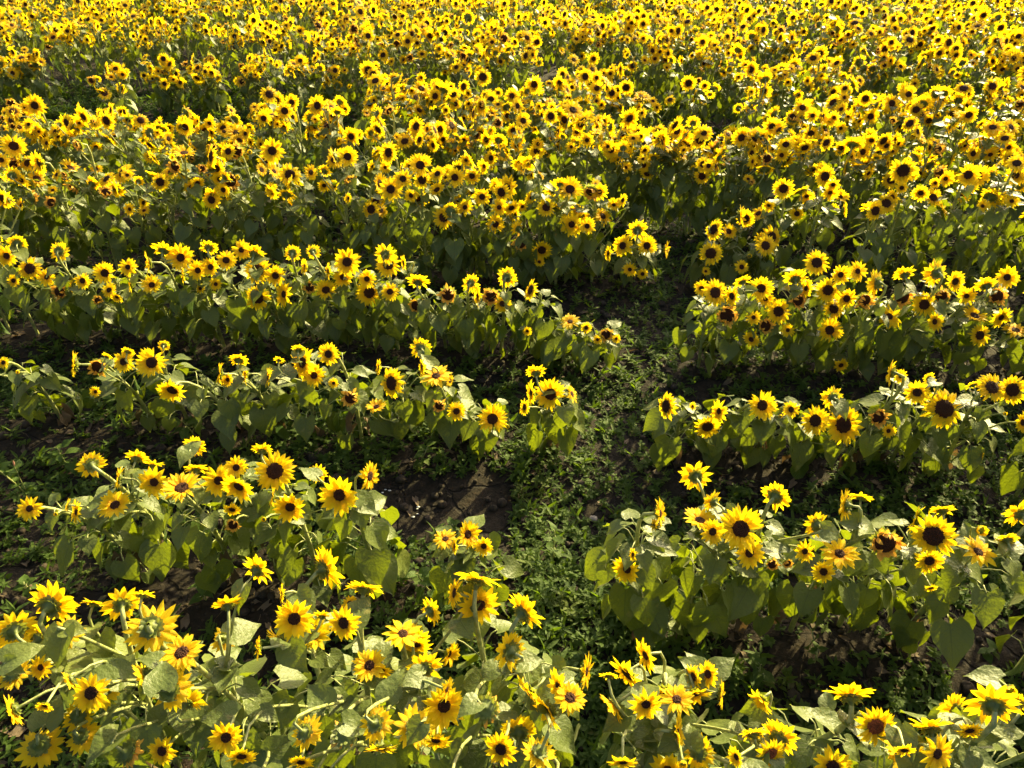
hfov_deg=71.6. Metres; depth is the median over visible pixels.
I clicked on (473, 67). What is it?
sunflower
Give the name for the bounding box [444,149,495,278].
sunflower
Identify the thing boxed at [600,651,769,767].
sunflower
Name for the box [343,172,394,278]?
sunflower
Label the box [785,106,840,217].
sunflower
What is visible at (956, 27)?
sunflower
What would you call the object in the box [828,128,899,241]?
sunflower
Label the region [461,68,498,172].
sunflower
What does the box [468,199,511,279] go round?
sunflower
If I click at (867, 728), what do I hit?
sunflower
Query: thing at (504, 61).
sunflower
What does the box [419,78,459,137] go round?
sunflower
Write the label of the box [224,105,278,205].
sunflower
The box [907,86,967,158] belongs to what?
sunflower
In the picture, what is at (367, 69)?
sunflower
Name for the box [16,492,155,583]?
sunflower
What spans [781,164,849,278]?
sunflower
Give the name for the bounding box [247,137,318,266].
sunflower
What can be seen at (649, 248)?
sunflower
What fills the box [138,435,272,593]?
sunflower
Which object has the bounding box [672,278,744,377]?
sunflower
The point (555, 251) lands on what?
sunflower
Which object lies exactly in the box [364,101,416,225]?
sunflower
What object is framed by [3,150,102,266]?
sunflower
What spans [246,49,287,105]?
sunflower
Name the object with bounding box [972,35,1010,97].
sunflower
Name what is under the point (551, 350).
sunflower
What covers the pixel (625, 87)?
sunflower
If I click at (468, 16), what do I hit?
sunflower
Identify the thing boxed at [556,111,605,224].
sunflower
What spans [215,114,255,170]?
sunflower
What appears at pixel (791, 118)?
sunflower
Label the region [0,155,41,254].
sunflower
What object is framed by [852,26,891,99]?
sunflower
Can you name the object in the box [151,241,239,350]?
sunflower
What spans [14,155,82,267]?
sunflower
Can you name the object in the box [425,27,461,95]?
sunflower
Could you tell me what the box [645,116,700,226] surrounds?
sunflower
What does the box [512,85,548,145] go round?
sunflower
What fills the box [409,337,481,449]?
sunflower
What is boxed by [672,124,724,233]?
sunflower
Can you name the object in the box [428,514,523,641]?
sunflower
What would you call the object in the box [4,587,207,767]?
sunflower
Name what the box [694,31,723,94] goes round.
sunflower
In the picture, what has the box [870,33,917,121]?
sunflower
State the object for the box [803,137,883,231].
sunflower
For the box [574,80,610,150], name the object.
sunflower
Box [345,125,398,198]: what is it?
sunflower
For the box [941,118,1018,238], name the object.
sunflower
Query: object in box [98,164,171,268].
sunflower
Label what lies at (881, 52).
sunflower
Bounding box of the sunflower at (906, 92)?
[867,81,923,190]
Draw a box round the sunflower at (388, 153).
[379,142,425,265]
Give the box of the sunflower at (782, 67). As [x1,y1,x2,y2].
[748,62,788,127]
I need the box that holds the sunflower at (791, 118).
[752,106,800,184]
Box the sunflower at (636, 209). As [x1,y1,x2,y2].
[629,129,673,226]
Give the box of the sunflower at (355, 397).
[300,342,393,449]
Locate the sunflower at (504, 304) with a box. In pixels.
[469,267,529,358]
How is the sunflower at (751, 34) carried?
on the ground
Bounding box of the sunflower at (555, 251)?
[530,177,589,278]
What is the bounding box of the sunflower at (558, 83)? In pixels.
[545,72,573,152]
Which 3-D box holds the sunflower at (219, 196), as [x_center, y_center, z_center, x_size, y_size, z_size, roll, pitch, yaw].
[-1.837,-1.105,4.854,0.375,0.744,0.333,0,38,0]
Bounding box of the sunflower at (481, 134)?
[450,95,507,221]
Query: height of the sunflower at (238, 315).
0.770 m
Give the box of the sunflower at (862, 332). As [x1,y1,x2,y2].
[808,269,896,373]
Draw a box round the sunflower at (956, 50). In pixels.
[925,40,963,103]
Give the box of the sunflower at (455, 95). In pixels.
[433,82,472,135]
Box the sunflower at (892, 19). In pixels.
[855,12,904,81]
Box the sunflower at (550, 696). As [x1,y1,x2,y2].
[479,593,593,767]
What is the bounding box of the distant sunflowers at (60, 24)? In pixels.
[0,0,1023,767]
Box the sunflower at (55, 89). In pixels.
[15,48,67,108]
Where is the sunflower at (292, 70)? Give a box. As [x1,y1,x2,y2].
[274,54,314,116]
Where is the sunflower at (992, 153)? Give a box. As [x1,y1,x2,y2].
[960,123,1022,231]
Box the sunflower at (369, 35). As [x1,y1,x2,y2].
[353,26,391,109]
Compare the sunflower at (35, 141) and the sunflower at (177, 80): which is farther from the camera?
the sunflower at (177, 80)
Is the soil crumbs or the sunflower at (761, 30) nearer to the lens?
the soil crumbs
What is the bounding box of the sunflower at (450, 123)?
[429,117,474,196]
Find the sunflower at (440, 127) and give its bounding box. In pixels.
[423,121,460,207]
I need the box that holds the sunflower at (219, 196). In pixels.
[202,172,275,262]
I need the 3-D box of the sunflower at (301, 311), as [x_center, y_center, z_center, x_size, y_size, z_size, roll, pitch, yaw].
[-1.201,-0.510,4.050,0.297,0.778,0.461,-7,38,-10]
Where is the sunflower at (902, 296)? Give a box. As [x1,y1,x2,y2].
[828,265,916,381]
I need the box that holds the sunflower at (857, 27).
[830,18,867,86]
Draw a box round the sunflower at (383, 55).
[376,50,412,105]
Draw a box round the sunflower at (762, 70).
[728,62,768,121]
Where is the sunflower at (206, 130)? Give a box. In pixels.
[175,117,228,193]
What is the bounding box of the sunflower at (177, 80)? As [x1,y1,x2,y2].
[153,57,194,113]
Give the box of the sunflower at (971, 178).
[900,162,1002,295]
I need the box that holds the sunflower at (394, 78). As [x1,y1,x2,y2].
[382,72,425,159]
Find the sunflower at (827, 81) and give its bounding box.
[817,71,864,110]
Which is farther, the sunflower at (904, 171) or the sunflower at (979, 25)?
the sunflower at (979, 25)
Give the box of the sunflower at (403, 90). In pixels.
[377,75,409,129]
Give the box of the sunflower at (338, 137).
[317,100,372,219]
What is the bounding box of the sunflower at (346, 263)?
[331,248,386,346]
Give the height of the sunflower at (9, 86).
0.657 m
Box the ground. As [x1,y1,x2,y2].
[0,0,1023,767]
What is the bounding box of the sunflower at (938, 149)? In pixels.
[888,140,958,233]
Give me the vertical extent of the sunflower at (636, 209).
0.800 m
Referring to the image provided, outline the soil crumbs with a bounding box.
[0,213,1023,767]
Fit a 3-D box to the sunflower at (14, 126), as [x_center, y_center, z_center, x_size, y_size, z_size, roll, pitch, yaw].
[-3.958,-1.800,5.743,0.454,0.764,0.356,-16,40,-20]
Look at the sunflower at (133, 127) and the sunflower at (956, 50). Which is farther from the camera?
the sunflower at (956, 50)
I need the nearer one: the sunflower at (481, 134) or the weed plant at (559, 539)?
the weed plant at (559, 539)
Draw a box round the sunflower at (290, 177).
[265,162,335,274]
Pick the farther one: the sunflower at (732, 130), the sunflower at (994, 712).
the sunflower at (732, 130)
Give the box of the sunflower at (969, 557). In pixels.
[878,500,1023,670]
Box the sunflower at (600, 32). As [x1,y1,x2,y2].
[587,20,616,86]
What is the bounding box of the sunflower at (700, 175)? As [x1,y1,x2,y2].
[663,127,719,233]
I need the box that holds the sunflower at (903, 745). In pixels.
[813,707,983,767]
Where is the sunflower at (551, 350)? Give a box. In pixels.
[540,313,592,371]
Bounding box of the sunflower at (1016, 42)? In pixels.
[997,30,1020,63]
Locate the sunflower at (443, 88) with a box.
[430,80,474,161]
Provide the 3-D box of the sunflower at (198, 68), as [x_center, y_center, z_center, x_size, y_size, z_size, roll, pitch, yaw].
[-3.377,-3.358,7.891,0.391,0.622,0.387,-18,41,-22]
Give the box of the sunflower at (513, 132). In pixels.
[497,112,553,226]
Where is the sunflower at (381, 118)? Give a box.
[363,95,391,143]
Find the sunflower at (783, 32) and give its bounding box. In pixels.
[763,25,799,86]
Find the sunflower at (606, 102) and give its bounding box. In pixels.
[590,86,621,130]
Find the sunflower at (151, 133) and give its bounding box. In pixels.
[141,124,202,210]
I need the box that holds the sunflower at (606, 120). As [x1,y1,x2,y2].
[588,113,618,172]
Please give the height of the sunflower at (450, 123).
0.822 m
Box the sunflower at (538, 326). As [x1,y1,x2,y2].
[509,279,562,359]
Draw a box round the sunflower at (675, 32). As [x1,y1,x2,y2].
[656,22,686,121]
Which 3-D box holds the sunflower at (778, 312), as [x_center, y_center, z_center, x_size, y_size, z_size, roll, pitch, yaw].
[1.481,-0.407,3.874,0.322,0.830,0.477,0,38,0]
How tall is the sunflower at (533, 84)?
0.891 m
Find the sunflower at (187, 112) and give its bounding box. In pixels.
[164,106,218,168]
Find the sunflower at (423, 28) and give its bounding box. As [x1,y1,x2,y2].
[412,21,447,110]
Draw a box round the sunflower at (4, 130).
[0,121,12,157]
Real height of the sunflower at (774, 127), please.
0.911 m
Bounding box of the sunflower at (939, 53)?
[919,34,967,96]
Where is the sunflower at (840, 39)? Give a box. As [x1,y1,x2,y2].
[816,22,846,78]
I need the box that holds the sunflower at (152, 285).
[140,253,208,347]
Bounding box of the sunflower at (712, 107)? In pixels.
[694,30,734,122]
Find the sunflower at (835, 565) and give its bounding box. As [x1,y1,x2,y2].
[768,489,906,649]
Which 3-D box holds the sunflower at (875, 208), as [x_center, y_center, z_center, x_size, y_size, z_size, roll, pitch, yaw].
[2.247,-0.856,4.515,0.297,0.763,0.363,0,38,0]
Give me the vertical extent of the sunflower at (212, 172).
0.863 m
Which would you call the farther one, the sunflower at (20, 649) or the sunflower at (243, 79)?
the sunflower at (243, 79)
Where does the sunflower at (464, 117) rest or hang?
on the ground
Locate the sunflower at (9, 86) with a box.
[0,56,28,103]
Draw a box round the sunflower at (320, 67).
[301,48,332,112]
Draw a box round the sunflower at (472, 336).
[446,273,491,360]
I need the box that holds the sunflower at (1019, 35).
[1005,29,1023,84]
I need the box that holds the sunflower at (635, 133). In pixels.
[603,124,656,225]
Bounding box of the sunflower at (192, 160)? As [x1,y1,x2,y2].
[158,115,214,219]
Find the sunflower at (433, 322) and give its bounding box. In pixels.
[406,274,466,354]
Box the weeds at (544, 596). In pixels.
[0,76,1023,767]
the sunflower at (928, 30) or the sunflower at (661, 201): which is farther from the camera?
the sunflower at (928, 30)
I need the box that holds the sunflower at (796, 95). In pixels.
[762,56,814,140]
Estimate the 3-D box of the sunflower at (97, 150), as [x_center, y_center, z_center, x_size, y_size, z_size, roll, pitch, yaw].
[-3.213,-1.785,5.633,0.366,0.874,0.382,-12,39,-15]
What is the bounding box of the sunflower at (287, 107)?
[260,93,328,210]
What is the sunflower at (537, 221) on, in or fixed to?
on the ground
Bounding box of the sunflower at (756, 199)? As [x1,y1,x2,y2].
[717,129,768,223]
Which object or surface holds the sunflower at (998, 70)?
on the ground
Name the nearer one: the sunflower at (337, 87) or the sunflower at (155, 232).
the sunflower at (155, 232)
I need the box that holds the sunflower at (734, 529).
[643,461,765,646]
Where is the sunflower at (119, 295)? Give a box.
[73,261,161,338]
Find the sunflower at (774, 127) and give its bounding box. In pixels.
[750,116,804,236]
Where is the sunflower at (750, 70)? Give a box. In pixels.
[723,59,780,151]
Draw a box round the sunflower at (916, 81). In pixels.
[898,49,944,116]
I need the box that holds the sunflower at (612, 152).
[588,106,638,228]
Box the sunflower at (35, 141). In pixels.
[7,111,68,195]
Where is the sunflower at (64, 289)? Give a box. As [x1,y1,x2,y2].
[46,241,122,345]
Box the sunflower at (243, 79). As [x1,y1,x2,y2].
[233,63,264,117]
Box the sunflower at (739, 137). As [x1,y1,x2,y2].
[705,126,761,234]
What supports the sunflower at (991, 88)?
on the ground
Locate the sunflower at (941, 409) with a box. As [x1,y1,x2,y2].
[871,372,980,473]
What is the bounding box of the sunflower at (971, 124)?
[960,78,1003,139]
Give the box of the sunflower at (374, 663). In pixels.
[286,580,429,767]
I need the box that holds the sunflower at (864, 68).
[839,55,887,112]
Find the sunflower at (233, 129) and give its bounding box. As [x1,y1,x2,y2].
[204,123,255,209]
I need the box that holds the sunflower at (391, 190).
[378,177,433,272]
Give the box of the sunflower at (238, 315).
[199,240,275,342]
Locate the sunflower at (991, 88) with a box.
[942,77,1023,190]
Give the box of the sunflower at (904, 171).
[857,157,929,292]
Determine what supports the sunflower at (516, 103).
on the ground
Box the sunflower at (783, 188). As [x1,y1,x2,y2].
[752,177,815,280]
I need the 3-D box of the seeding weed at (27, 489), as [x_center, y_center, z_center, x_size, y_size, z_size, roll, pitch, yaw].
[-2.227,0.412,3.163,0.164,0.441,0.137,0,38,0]
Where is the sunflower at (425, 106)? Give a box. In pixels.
[408,80,449,160]
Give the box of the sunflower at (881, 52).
[856,41,888,95]
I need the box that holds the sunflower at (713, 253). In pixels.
[698,235,777,290]
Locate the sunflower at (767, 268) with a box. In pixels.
[729,225,780,293]
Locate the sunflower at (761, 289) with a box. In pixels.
[695,274,776,364]
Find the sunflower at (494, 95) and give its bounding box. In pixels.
[467,87,508,176]
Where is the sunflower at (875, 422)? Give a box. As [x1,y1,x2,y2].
[827,359,936,476]
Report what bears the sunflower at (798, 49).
on the ground
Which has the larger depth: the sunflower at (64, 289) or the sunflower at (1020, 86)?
the sunflower at (1020, 86)
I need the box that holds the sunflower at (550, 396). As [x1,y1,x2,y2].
[520,364,585,456]
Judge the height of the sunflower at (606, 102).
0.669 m
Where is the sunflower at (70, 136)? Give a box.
[50,113,117,203]
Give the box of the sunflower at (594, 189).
[569,178,628,281]
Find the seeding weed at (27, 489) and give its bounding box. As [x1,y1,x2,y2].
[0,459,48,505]
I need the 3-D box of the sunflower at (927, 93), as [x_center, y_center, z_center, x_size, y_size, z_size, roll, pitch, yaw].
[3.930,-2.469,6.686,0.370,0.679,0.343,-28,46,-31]
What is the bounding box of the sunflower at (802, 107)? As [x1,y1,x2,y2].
[777,98,821,181]
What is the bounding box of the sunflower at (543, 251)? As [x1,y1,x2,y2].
[502,233,552,288]
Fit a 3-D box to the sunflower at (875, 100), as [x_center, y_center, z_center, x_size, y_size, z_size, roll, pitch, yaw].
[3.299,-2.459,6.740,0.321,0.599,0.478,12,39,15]
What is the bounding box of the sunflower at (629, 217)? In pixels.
[612,140,653,225]
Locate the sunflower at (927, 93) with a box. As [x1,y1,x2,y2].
[915,84,950,137]
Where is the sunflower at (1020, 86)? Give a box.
[991,76,1023,121]
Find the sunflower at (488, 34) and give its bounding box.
[472,22,508,111]
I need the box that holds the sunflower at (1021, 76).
[999,66,1023,140]
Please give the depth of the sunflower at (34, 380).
3.52 m
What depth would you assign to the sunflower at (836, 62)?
6.40 m
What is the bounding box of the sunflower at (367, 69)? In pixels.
[354,59,387,160]
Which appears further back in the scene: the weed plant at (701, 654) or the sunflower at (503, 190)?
the sunflower at (503, 190)
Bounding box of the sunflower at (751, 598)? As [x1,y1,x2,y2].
[693,481,840,638]
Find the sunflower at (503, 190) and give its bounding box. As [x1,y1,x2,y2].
[486,174,533,287]
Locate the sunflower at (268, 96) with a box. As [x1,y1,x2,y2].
[250,86,302,207]
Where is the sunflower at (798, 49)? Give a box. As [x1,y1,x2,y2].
[777,29,813,99]
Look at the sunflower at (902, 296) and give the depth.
3.84 m
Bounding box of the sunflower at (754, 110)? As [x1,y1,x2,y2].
[732,71,772,154]
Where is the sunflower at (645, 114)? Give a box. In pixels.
[630,91,675,128]
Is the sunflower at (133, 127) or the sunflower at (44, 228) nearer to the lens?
the sunflower at (44, 228)
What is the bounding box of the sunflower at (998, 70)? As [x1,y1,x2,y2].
[960,53,1009,100]
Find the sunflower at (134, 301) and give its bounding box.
[118,258,194,345]
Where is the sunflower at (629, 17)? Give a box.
[607,9,640,80]
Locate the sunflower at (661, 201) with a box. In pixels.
[642,124,691,226]
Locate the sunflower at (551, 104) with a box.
[540,98,582,178]
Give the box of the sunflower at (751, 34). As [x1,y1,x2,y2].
[712,29,757,99]
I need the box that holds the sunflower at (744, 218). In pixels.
[702,205,754,289]
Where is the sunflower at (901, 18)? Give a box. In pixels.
[882,11,917,95]
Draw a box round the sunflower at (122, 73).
[86,61,142,138]
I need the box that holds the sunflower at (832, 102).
[803,94,854,188]
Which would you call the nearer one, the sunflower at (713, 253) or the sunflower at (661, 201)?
the sunflower at (713, 253)
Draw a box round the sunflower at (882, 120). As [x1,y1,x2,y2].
[867,94,895,150]
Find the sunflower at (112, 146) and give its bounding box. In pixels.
[68,109,114,161]
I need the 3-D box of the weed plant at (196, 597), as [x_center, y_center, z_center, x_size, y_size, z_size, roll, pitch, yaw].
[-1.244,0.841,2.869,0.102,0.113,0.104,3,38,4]
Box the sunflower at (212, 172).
[183,145,247,254]
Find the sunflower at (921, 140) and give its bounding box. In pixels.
[863,134,940,229]
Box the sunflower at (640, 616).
[584,498,683,649]
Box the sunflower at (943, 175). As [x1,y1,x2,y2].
[870,165,955,284]
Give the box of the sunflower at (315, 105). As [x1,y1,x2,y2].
[302,94,355,205]
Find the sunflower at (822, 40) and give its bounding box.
[795,14,839,89]
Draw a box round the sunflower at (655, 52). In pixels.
[643,33,672,120]
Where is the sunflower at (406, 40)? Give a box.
[389,27,420,105]
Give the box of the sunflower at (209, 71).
[191,61,232,113]
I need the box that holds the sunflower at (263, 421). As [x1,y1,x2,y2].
[216,354,299,446]
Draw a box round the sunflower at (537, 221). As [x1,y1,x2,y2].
[511,154,566,280]
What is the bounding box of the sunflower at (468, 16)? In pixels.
[443,10,482,82]
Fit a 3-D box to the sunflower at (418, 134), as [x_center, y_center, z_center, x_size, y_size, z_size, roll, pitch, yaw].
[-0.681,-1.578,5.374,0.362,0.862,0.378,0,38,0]
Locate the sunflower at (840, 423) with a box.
[766,386,863,478]
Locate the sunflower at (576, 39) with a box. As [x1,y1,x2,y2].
[559,29,587,76]
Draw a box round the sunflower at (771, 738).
[673,689,800,767]
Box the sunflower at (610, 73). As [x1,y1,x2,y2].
[599,64,634,113]
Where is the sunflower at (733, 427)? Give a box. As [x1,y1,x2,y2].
[692,390,778,470]
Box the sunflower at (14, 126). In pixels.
[0,114,52,204]
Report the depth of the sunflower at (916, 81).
7.11 m
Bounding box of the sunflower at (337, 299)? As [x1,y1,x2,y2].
[301,244,371,344]
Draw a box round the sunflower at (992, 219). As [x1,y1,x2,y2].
[936,155,1023,297]
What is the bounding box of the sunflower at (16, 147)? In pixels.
[0,134,70,259]
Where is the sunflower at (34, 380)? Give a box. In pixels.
[0,356,97,426]
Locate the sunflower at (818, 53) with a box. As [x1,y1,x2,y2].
[784,44,829,133]
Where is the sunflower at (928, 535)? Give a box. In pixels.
[810,501,958,632]
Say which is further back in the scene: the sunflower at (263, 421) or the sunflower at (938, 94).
the sunflower at (938, 94)
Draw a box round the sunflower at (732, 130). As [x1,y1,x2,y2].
[707,125,741,185]
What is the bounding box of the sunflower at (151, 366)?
[113,340,224,431]
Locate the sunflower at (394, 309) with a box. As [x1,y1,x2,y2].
[357,243,418,353]
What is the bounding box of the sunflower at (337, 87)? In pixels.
[319,64,351,116]
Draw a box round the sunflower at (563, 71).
[557,67,583,94]
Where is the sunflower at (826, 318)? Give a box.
[775,260,867,365]
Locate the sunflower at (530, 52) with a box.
[503,30,542,112]
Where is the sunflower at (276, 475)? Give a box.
[221,442,359,607]
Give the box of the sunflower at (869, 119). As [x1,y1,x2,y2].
[830,91,900,182]
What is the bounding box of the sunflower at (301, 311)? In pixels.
[266,244,329,341]
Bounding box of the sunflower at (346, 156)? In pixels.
[317,146,372,255]
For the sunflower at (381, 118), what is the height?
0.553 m
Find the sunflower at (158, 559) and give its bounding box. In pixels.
[74,449,192,581]
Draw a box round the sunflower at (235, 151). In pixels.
[217,140,283,268]
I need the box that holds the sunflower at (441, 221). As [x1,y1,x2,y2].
[432,198,473,285]
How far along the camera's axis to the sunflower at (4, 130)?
6.36 m
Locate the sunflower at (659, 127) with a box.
[646,124,665,175]
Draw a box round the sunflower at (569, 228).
[533,176,595,285]
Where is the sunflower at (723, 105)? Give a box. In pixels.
[714,43,755,125]
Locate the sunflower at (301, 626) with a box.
[225,546,389,767]
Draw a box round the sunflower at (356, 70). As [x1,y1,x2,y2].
[328,22,371,111]
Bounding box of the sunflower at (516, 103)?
[492,87,539,175]
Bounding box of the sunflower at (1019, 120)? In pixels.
[981,96,1023,184]
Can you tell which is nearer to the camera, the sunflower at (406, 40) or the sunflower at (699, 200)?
the sunflower at (699, 200)
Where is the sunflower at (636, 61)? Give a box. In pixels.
[616,33,653,119]
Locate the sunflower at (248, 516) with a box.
[184,456,298,585]
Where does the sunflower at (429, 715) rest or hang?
on the ground
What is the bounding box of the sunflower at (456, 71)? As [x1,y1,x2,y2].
[438,47,473,106]
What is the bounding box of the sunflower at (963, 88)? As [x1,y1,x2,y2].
[923,82,974,170]
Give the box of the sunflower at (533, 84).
[522,74,558,163]
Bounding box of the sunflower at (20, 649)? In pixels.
[0,580,193,767]
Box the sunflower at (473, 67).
[458,42,489,102]
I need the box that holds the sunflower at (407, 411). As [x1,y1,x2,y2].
[365,359,430,441]
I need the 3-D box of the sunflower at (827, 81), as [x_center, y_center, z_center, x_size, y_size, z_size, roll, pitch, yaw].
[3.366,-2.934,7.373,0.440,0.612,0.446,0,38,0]
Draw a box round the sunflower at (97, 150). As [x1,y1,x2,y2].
[66,103,132,210]
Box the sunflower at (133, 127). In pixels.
[96,106,145,164]
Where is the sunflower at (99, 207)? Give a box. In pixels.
[52,139,132,270]
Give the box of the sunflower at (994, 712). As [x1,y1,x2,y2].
[868,665,1023,767]
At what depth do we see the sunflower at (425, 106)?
5.99 m
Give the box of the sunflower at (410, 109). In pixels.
[397,92,424,134]
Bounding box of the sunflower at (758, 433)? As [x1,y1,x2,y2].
[738,396,800,469]
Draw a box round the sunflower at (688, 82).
[678,74,720,148]
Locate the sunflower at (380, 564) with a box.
[297,461,410,604]
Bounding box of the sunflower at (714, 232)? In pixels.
[679,219,737,293]
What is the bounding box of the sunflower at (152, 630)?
[72,590,286,767]
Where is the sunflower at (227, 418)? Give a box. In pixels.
[155,370,254,453]
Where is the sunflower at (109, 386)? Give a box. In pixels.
[71,352,170,432]
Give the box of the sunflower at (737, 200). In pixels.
[714,140,773,237]
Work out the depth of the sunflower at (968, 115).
5.09 m
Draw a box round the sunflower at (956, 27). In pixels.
[920,20,966,86]
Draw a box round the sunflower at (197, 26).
[177,4,218,87]
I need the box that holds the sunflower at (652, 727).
[599,638,694,767]
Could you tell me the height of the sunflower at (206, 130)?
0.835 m
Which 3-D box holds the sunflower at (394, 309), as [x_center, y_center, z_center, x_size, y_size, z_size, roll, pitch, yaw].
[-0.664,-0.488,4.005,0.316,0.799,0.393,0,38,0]
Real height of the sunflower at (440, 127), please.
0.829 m
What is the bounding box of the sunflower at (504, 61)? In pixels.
[487,32,518,103]
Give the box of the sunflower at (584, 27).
[563,12,598,73]
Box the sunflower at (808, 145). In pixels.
[764,136,817,231]
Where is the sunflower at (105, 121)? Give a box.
[88,103,159,207]
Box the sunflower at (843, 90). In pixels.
[812,75,864,186]
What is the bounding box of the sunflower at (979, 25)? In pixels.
[935,19,989,103]
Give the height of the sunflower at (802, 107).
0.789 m
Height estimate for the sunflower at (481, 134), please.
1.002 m
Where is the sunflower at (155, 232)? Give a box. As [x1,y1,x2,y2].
[120,167,197,256]
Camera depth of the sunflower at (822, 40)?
7.81 m
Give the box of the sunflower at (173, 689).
[141,554,325,767]
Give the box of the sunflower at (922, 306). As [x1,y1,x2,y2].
[867,259,965,375]
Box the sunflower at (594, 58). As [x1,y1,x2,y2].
[561,52,601,99]
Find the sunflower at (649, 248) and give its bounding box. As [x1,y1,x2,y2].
[604,219,669,287]
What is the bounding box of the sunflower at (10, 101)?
[1,98,47,157]
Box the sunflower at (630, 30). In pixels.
[615,11,647,91]
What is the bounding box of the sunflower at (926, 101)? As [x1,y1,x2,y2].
[887,95,934,189]
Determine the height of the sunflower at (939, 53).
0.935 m
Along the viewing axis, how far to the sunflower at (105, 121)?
5.37 m
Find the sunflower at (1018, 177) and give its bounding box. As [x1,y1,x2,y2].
[953,164,1023,292]
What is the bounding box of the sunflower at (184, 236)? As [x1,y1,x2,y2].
[146,145,218,260]
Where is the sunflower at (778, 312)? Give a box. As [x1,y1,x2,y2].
[742,249,829,363]
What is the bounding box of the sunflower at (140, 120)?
[132,114,181,204]
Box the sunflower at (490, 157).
[482,133,526,223]
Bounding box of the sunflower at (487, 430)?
[447,398,509,459]
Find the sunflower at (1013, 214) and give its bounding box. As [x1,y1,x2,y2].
[974,147,1023,234]
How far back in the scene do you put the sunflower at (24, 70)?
7.87 m
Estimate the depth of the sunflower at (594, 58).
7.35 m
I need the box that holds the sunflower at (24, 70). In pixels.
[0,46,53,103]
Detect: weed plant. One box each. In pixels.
[12,574,40,597]
[43,439,83,473]
[86,395,115,410]
[165,416,205,440]
[188,584,213,604]
[404,567,442,604]
[413,441,435,467]
[447,517,461,533]
[543,520,565,560]
[690,649,710,659]
[742,653,777,690]
[808,641,828,666]
[977,638,999,664]
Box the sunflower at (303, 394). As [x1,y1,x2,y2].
[265,344,342,442]
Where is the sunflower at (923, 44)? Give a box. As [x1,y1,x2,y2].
[906,29,942,78]
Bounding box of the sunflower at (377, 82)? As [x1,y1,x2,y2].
[361,73,410,165]
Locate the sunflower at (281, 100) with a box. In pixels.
[267,91,307,171]
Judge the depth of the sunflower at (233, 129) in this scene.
5.45 m
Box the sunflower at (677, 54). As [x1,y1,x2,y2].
[649,36,684,93]
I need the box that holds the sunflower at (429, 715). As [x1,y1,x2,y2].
[360,579,492,767]
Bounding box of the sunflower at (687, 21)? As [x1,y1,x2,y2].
[667,13,699,93]
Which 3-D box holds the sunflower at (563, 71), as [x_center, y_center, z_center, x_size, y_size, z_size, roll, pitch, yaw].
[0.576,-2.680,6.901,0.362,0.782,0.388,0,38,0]
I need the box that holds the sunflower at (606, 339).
[556,319,621,372]
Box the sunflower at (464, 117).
[461,95,488,133]
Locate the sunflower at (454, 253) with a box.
[413,165,477,285]
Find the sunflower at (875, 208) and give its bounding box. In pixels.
[836,192,895,295]
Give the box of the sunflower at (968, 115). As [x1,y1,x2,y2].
[916,105,979,227]
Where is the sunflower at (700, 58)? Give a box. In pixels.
[681,35,722,124]
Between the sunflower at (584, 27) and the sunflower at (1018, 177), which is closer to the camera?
the sunflower at (1018, 177)
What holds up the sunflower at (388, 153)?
on the ground
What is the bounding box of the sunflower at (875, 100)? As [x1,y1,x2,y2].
[846,93,884,153]
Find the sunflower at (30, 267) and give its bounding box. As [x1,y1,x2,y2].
[0,234,87,341]
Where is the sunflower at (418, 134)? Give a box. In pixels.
[393,117,443,211]
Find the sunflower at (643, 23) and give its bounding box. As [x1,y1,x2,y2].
[635,9,671,94]
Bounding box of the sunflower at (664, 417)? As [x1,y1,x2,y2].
[641,392,721,471]
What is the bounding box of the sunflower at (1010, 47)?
[998,39,1023,107]
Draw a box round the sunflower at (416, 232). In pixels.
[381,153,442,281]
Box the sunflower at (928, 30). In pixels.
[892,17,937,96]
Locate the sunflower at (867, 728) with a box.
[721,682,896,767]
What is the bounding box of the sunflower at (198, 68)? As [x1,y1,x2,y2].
[186,53,228,110]
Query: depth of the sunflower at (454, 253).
4.56 m
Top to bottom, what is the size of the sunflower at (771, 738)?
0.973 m
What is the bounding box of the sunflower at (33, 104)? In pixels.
[4,93,84,204]
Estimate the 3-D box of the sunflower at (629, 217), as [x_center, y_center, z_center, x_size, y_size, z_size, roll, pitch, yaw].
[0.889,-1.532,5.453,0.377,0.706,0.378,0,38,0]
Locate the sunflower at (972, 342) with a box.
[941,265,1023,379]
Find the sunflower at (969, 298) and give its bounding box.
[904,277,998,364]
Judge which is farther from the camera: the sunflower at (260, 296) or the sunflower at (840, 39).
the sunflower at (840, 39)
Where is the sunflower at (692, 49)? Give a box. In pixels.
[677,33,713,94]
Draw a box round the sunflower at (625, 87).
[609,79,647,141]
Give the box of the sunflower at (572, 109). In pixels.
[528,99,587,213]
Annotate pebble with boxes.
[589,515,597,520]
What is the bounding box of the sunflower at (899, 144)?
[844,115,922,225]
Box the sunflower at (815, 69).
[799,65,840,102]
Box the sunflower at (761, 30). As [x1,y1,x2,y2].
[742,22,779,84]
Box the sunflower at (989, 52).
[944,34,1006,109]
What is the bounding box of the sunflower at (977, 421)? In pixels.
[914,373,1023,483]
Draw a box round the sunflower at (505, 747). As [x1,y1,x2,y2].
[442,572,559,767]
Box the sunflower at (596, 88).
[557,67,612,176]
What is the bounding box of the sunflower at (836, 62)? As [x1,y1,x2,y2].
[815,55,859,144]
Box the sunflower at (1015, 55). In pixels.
[983,48,1023,107]
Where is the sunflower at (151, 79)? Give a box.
[140,53,175,111]
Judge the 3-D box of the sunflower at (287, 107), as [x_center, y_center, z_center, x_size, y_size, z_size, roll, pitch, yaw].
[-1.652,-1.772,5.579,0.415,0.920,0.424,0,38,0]
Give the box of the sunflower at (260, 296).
[231,239,298,355]
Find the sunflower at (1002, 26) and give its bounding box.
[948,8,1007,88]
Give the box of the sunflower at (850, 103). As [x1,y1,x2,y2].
[833,96,866,156]

